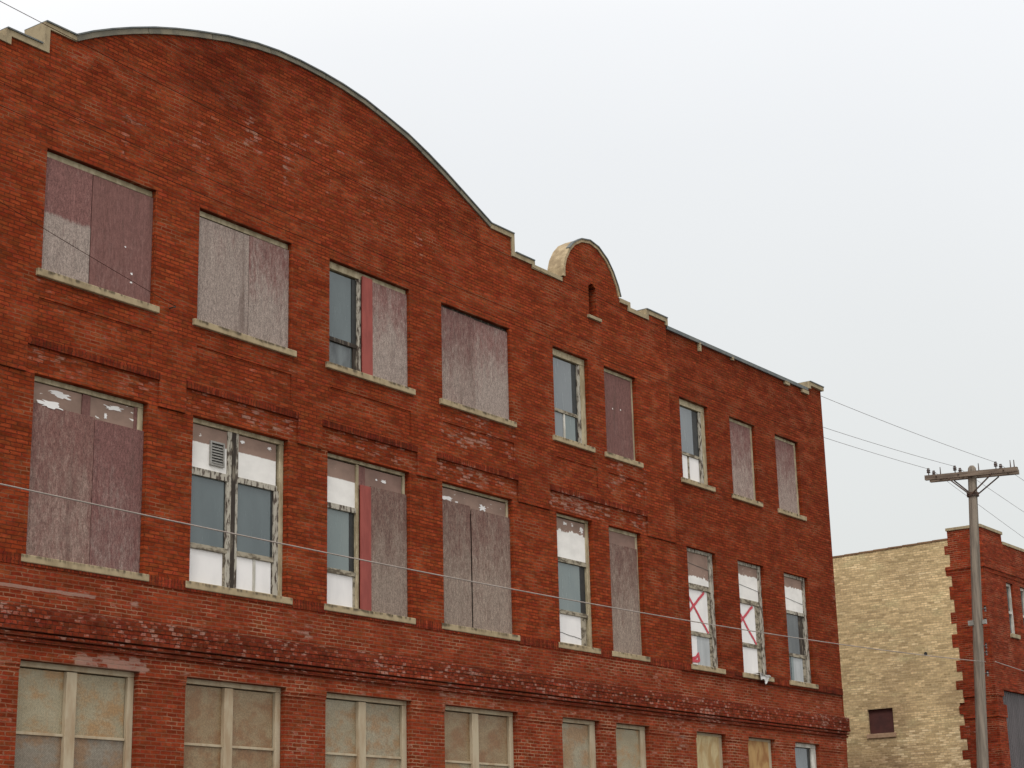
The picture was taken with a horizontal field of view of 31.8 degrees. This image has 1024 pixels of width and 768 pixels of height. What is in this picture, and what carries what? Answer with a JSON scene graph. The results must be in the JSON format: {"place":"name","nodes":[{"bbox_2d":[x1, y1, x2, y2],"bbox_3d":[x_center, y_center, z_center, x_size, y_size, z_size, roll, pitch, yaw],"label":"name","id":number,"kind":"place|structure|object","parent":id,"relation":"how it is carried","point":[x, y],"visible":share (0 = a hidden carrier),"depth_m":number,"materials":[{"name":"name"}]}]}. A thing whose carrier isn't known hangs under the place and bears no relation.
{"place":"outdoors","nodes":[
{"label":"outdoors","id":0,"kind":"place"},
{"bbox_2d":[0,20,850,767],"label":"brick building","id":1,"kind":"structure","parent":0,"point":[266,380],"depth_m":31.43,"materials":[{"name":"brick"}]},
{"bbox_2d":[14,660,133,767],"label":"window","id":2,"kind":"structure","parent":1,"relation":"in","point":[66,718],"depth_m":25.58,"materials":[{"name":"paint"}]},
{"bbox_2d":[21,376,148,581],"bbox_3d":[-6.286,1.415,26.503,0.281,2.764,2.401,-12,-19,34],"label":"window","id":3,"kind":"structure","parent":1,"relation":"in","point":[68,420],"depth_m":26.48,"materials":[{"name":"beige paint"}]},
{"bbox_2d":[1,202,175,306],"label":"service drop","id":4,"kind":"object","parent":1,"relation":"attached to","point":[85,253],"visible":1,"depth_m":25.34,"materials":[{"name":"metal"}]},
{"bbox_2d":[36,151,159,313],"bbox_3d":[-6.339,-2.304,27.517,0.281,2.034,2.401,-12,-19,34],"label":"window","id":5,"kind":"structure","parent":1,"relation":"in","point":[120,220],"depth_m":27.48,"materials":[{"name":"beige paint"}]},
{"bbox_2d":[184,678,280,767],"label":"window","id":6,"kind":"structure","parent":1,"relation":"in","point":[226,727],"depth_m":28.08,"materials":[{"name":"paint"}]},
{"bbox_2d":[185,417,292,604],"bbox_3d":[-4.439,2.063,28.981,0.281,2.764,2.404,-12,-19,34],"label":"window","id":7,"kind":"structure","parent":1,"relation":"in","point":[237,487],"depth_m":29.02,"materials":[{"name":"grey glass"}]},
{"bbox_2d":[192,211,296,357],"bbox_3d":[-4.492,-1.656,29.995,0.281,2.034,2.404,-12,-19,34],"label":"window","id":8,"kind":"structure","parent":1,"relation":"in","point":[254,311],"depth_m":29.96,"materials":[{"name":"beige paint"}]},
{"bbox_2d":[325,693,406,767],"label":"window","id":9,"kind":"structure","parent":1,"relation":"in","point":[359,733],"depth_m":30.61,"materials":[{"name":"paint"}]},
{"bbox_2d":[324,453,415,624],"bbox_3d":[-2.564,2.722,31.495,0.281,2.764,2.439,-12,-19,34],"label":"window","id":10,"kind":"structure","parent":1,"relation":"in","point":[383,511],"depth_m":31.49,"materials":[{"name":"beige paint"}]},
{"bbox_2d":[325,261,415,395],"bbox_3d":[-2.618,-0.998,32.509,0.281,2.034,2.439,-12,-19,34],"label":"window","id":11,"kind":"structure","parent":1,"relation":"in","point":[382,306],"depth_m":32.48,"materials":[{"name":"beige paint"}]},
{"bbox_2d":[439,305,516,427],"bbox_3d":[-0.747,-0.341,35.019,0.281,2.034,2.430,-12,-19,34],"label":"window","id":12,"kind":"structure","parent":1,"relation":"in","point":[474,350],"depth_m":34.99,"materials":[{"name":"brown wood"}]},
{"bbox_2d":[444,706,513,767],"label":"window","id":13,"kind":"structure","parent":1,"relation":"in","point":[472,740],"depth_m":33.15,"materials":[{"name":"paint"}]},
{"bbox_2d":[442,483,519,640],"bbox_3d":[-0.693,3.379,34.005,0.281,2.764,2.430,-12,-19,34],"label":"window","id":14,"kind":"structure","parent":1,"relation":"in","point":[490,523],"depth_m":34.01,"materials":[{"name":"beige paint"}]},
{"bbox_2d":[553,348,595,452],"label":"window","id":15,"kind":"structure","parent":1,"relation":"in","point":[568,370],"depth_m":37.72,"materials":[{"name":"grey glass"}]},
{"bbox_2d":[556,513,600,653],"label":"window","id":16,"kind":"structure","parent":1,"relation":"in","point":[572,533],"depth_m":36.70,"materials":[{"name":"beige paint"}]},
{"bbox_2d":[562,718,595,767],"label":"window","id":17,"kind":"structure","parent":1,"relation":"in","point":[579,747],"depth_m":35.83,"materials":[{"name":"paint"}]},
{"bbox_2d":[604,368,643,467],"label":"window","id":18,"kind":"structure","parent":1,"relation":"in","point":[618,387],"depth_m":39.13,"materials":[{"name":"beige paint"}]},
{"bbox_2d":[609,527,649,661],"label":"window","id":19,"kind":"structure","parent":1,"relation":"in","point":[622,544],"depth_m":38.12,"materials":[{"name":"beige paint"}]},
{"bbox_2d":[616,724,645,767],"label":"window","id":20,"kind":"structure","parent":1,"relation":"in","point":[630,743],"depth_m":37.36,"materials":[{"name":"paint"}]},
{"bbox_2d":[679,399,715,491],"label":"window","id":21,"kind":"structure","parent":1,"relation":"in","point":[694,461],"depth_m":41.84,"materials":[{"name":"grey glass"}]},
{"bbox_2d":[687,548,725,673],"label":"window","id":22,"kind":"structure","parent":1,"relation":"in","point":[700,571],"depth_m":40.77,"materials":[{"name":"paint"}]},
{"bbox_2d":[696,732,722,767],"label":"window","id":23,"kind":"structure","parent":1,"relation":"in","point":[709,746],"depth_m":39.84,"materials":[{"name":"paint"}]},
{"bbox_2d":[729,418,762,507],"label":"window","id":24,"kind":"structure","parent":1,"relation":"in","point":[740,433],"depth_m":43.57,"materials":[{"name":"beige paint"}]},
{"bbox_2d":[738,561,773,681],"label":"window","id":25,"kind":"structure","parent":1,"relation":"in","point":[753,643],"depth_m":42.62,"materials":[{"name":"paint"}]},
{"bbox_2d":[748,738,771,767],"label":"window","id":26,"kind":"structure","parent":1,"relation":"in","point":[759,750],"depth_m":41.69,"materials":[{"name":"paint"}]},
{"bbox_2d":[753,672,770,683],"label":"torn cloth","id":27,"kind":"object","parent":1,"relation":"on","point":[765,677],"visible":1,"depth_m":42.13,"materials":[{"name":"white fabric"}]},
{"bbox_2d":[775,436,806,520],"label":"window","id":28,"kind":"structure","parent":1,"relation":"in","point":[785,450],"depth_m":45.39,"materials":[{"name":"beige paint"}]},
{"bbox_2d":[784,573,818,688],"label":"window","id":29,"kind":"structure","parent":1,"relation":"in","point":[799,660],"depth_m":44.45,"materials":[{"name":"paint"}]},
{"bbox_2d":[795,743,816,767],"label":"window","id":30,"kind":"structure","parent":1,"relation":"in","point":[805,758],"depth_m":43.64,"materials":[{"name":"grey glass"}]},
{"bbox_2d":[0,0,1023,555],"label":"sky","id":31,"kind":"structure","parent":0,"point":[829,194],"materials":[{"name":"white"}]},
{"bbox_2d":[833,524,1023,767],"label":"brick warehouse","id":32,"kind":"structure","parent":0,"point":[905,710],"depth_m":55.70,"materials":[{"name":"brick"}]},
{"bbox_2d":[867,708,896,738],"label":"window","id":33,"kind":"structure","parent":32,"relation":"in","point":[881,721],"depth_m":55.95,"materials":[{"name":"wood"}]},
{"bbox_2d":[1006,583,1020,638],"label":"window","id":34,"kind":"structure","parent":32,"relation":"in","point":[1012,634],"depth_m":56.49,"materials":[{"name":"white paint"}]},
{"bbox_2d":[1003,691,1023,767],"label":"loading door","id":35,"kind":"structure","parent":32,"relation":"in","point":[1014,702],"depth_m":55.08,"materials":[{"name":"grey metal"}]},
{"bbox_2d":[1020,588,1023,621],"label":"window","id":36,"kind":"structure","parent":32,"relation":"in","point":[1021,590],"depth_m":57.61,"materials":[{"name":"white paint"}]},
{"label":"pavement","id":37,"kind":"structure","parent":0,"visible":0},
{"bbox_2d":[924,460,1018,767],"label":"utility pole","id":38,"kind":"object","parent":37,"relation":"on","point":[972,474],"visible":1,"depth_m":38.19,"materials":[{"name":"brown wood"}]},
{"bbox_2d":[0,105,926,468],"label":"power line","id":39,"kind":"object","parent":38,"relation":"attached to","point":[398,277],"visible":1,"depth_m":24.58,"materials":[{"name":"metal"}]},
{"bbox_2d":[0,82,951,465],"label":"power line","id":40,"kind":"object","parent":38,"relation":"attached to","point":[398,262],"visible":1,"depth_m":23.86,"materials":[{"name":"metal"}]},
{"bbox_2d":[0,483,985,661],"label":"telephone cable","id":41,"kind":"object","parent":38,"relation":"attached to","point":[428,572],"visible":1,"depth_m":22.62,"materials":[{"name":"grey rubber"}]},
{"bbox_2d":[0,1,993,461],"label":"power line","id":42,"kind":"object","parent":38,"relation":"attached to","point":[428,217],"visible":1,"depth_m":22.75,"materials":[{"name":"metal"}]}
]}

